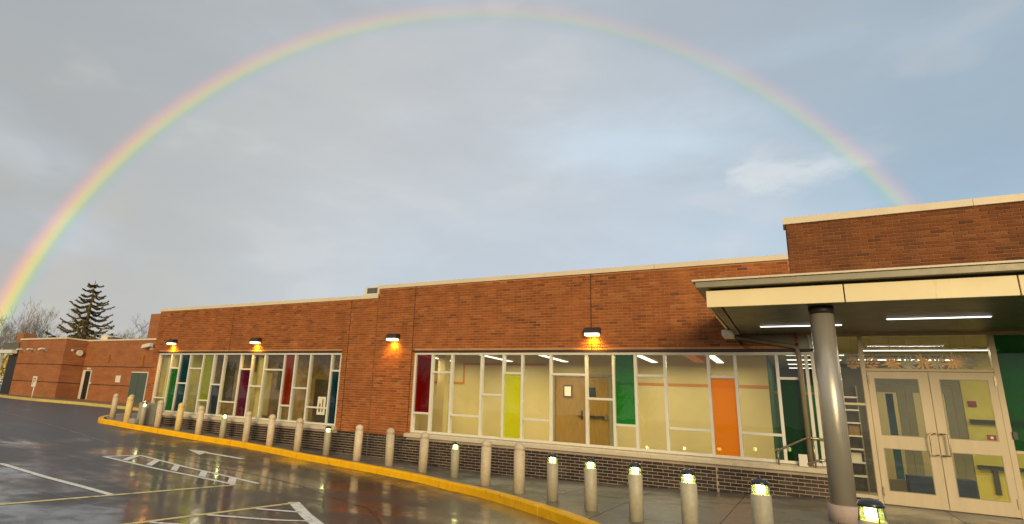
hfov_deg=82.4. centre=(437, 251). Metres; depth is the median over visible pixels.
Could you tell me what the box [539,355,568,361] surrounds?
ceiling light
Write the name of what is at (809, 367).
ceiling light
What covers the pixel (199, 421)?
bollard
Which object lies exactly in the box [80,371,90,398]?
door
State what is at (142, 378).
door
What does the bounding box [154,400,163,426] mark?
bollard
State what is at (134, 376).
door
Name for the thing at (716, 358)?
ceiling light
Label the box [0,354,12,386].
shrub
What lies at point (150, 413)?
utility block
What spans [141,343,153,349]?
flood light
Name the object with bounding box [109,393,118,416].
bollard
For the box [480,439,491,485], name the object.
bollard
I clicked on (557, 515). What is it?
kerb
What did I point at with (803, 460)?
junction box
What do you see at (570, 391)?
interior door
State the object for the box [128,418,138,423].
concrete lump
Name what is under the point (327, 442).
light bollard
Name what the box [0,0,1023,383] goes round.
sky
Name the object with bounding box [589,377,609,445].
interior door
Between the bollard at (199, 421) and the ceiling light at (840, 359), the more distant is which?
the bollard at (199, 421)
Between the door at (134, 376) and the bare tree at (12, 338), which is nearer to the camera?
the door at (134, 376)
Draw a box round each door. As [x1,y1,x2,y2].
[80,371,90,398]
[126,373,138,401]
[134,373,147,402]
[556,377,585,443]
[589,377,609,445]
[866,371,949,509]
[927,372,1021,517]
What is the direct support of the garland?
hanging from the school building at (611, 403)
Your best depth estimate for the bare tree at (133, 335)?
75.30 m
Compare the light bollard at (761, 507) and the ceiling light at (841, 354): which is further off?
the ceiling light at (841, 354)
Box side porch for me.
[0,342,20,393]
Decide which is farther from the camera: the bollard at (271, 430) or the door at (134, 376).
the door at (134, 376)
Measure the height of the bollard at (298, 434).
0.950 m
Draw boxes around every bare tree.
[0,312,33,361]
[0,316,20,349]
[10,298,63,337]
[40,303,92,337]
[115,315,149,338]
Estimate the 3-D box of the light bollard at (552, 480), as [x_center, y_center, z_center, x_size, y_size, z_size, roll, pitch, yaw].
[1.961,3.877,9.904,0.190,0.812,0.190,-6,-18,32]
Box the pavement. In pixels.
[0,393,138,407]
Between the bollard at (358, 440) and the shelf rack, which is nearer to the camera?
the shelf rack
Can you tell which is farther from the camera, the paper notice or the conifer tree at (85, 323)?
the conifer tree at (85, 323)
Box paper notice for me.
[316,397,325,414]
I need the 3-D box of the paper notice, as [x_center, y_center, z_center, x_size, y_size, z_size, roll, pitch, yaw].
[-3.548,4.686,17.605,0.320,0.530,0.011,-6,-18,31]
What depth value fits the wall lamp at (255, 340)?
19.45 m
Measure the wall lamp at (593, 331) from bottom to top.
0.200 m
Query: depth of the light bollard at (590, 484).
8.87 m
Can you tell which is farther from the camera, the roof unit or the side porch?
the side porch
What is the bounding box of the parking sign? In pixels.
[31,376,37,396]
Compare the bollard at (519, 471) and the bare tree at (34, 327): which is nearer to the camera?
the bollard at (519, 471)
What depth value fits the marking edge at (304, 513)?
8.74 m
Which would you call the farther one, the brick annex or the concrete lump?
the brick annex
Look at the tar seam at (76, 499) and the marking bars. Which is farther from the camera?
the marking bars
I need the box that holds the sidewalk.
[105,414,1023,523]
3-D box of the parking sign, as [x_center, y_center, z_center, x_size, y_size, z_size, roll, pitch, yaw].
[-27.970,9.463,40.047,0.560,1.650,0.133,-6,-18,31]
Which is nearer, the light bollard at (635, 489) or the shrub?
the light bollard at (635, 489)
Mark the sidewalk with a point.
(661, 505)
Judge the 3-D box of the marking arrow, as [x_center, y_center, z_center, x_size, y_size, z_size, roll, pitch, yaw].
[-6.022,5.358,15.305,2.180,0.063,0.640,-6,-18,31]
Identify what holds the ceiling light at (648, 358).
attached to the school building at (611, 403)
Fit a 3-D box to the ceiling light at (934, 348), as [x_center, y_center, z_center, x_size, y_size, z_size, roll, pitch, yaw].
[9.571,1.918,11.365,2.140,0.060,0.120,-6,-18,31]
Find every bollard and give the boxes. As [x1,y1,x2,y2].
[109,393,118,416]
[123,396,133,422]
[138,402,147,424]
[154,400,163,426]
[174,403,184,430]
[195,406,204,433]
[219,413,227,437]
[242,411,251,441]
[266,414,275,445]
[293,418,303,450]
[322,426,331,454]
[353,424,363,460]
[385,428,394,465]
[418,432,428,471]
[450,442,459,477]
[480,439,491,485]
[513,442,524,493]
[547,453,557,500]
[584,458,596,510]
[628,462,643,521]
[680,469,698,523]
[750,478,773,523]
[856,498,887,523]
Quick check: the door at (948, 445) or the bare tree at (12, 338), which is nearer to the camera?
the door at (948, 445)
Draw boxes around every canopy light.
[759,324,842,326]
[885,315,993,319]
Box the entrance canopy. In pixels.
[691,259,1023,523]
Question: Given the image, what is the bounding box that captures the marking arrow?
[188,449,243,458]
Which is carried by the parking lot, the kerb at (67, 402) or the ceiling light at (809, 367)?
the kerb at (67, 402)
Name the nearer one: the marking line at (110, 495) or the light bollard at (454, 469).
the marking line at (110, 495)
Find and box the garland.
[846,336,979,368]
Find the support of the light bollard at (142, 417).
on the sidewalk
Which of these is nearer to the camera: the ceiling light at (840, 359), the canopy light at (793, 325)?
the canopy light at (793, 325)
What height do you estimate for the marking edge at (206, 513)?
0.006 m
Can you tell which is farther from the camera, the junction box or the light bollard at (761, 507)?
the junction box
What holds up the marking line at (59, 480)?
on the parking lot
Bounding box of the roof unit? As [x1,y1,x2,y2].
[364,286,377,294]
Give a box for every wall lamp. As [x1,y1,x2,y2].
[166,339,177,344]
[249,338,261,343]
[385,334,399,340]
[583,327,600,335]
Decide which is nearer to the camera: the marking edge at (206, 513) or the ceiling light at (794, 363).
the marking edge at (206, 513)
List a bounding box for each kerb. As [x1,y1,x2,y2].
[0,395,138,410]
[98,413,600,523]
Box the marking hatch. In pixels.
[149,508,311,523]
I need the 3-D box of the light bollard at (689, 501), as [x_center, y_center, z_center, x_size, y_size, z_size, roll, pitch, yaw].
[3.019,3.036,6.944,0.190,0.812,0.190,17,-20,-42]
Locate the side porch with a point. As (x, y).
(10, 347)
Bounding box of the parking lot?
[0,384,558,523]
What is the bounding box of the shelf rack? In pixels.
[840,367,876,491]
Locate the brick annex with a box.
[9,335,155,404]
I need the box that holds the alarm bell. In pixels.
[71,349,82,355]
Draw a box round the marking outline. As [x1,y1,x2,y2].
[102,455,258,484]
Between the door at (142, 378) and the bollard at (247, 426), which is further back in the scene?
the door at (142, 378)
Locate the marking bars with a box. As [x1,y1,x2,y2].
[123,455,236,483]
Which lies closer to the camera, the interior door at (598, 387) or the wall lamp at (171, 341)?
the interior door at (598, 387)
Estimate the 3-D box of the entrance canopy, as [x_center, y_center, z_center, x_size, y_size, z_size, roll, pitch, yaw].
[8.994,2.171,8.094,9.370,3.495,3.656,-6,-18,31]
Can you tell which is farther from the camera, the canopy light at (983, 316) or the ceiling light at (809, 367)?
the ceiling light at (809, 367)
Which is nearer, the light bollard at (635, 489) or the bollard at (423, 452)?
the light bollard at (635, 489)
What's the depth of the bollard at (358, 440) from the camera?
15.05 m
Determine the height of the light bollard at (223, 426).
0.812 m
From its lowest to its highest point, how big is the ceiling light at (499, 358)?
0.060 m
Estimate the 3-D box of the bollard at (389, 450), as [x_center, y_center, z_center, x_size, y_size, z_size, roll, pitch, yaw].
[-1.206,4.916,14.522,0.210,0.950,0.210,6,-16,-12]
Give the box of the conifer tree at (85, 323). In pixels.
[43,281,116,339]
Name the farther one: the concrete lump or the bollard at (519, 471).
the concrete lump
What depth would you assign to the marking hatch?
8.21 m
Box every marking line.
[0,463,115,494]
[0,485,232,504]
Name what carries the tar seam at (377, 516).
on the parking lot
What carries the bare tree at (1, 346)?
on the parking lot
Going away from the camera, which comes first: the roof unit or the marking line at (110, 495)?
the marking line at (110, 495)
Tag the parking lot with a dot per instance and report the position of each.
(44, 448)
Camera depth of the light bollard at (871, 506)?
4.31 m
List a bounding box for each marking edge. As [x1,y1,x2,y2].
[124,502,295,523]
[288,502,323,523]
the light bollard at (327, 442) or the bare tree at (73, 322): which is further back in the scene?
the bare tree at (73, 322)
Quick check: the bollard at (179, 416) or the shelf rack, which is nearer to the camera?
the shelf rack
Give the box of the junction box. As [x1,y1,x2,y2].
[798,454,807,466]
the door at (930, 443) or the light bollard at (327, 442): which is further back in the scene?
the light bollard at (327, 442)
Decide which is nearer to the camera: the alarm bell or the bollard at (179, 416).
the bollard at (179, 416)
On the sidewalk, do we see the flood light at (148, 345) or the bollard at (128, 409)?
the bollard at (128, 409)
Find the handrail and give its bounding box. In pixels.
[775,437,825,467]
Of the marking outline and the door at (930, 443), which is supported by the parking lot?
the marking outline
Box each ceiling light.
[480,355,513,361]
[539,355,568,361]
[637,355,658,362]
[710,355,724,362]
[786,353,844,355]
[786,358,841,360]
[787,362,810,364]
[788,366,811,368]
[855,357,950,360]
[863,347,987,350]
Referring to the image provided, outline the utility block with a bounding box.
[137,402,156,424]
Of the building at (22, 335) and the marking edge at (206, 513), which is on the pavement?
the building at (22, 335)
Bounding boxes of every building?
[13,333,36,354]
[145,193,1023,518]
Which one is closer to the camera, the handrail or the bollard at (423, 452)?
the handrail
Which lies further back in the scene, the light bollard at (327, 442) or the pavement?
the pavement
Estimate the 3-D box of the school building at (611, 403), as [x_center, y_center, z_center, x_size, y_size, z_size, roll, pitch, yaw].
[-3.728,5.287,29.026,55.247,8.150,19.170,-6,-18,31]
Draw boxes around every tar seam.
[1,411,386,523]
[43,492,110,506]

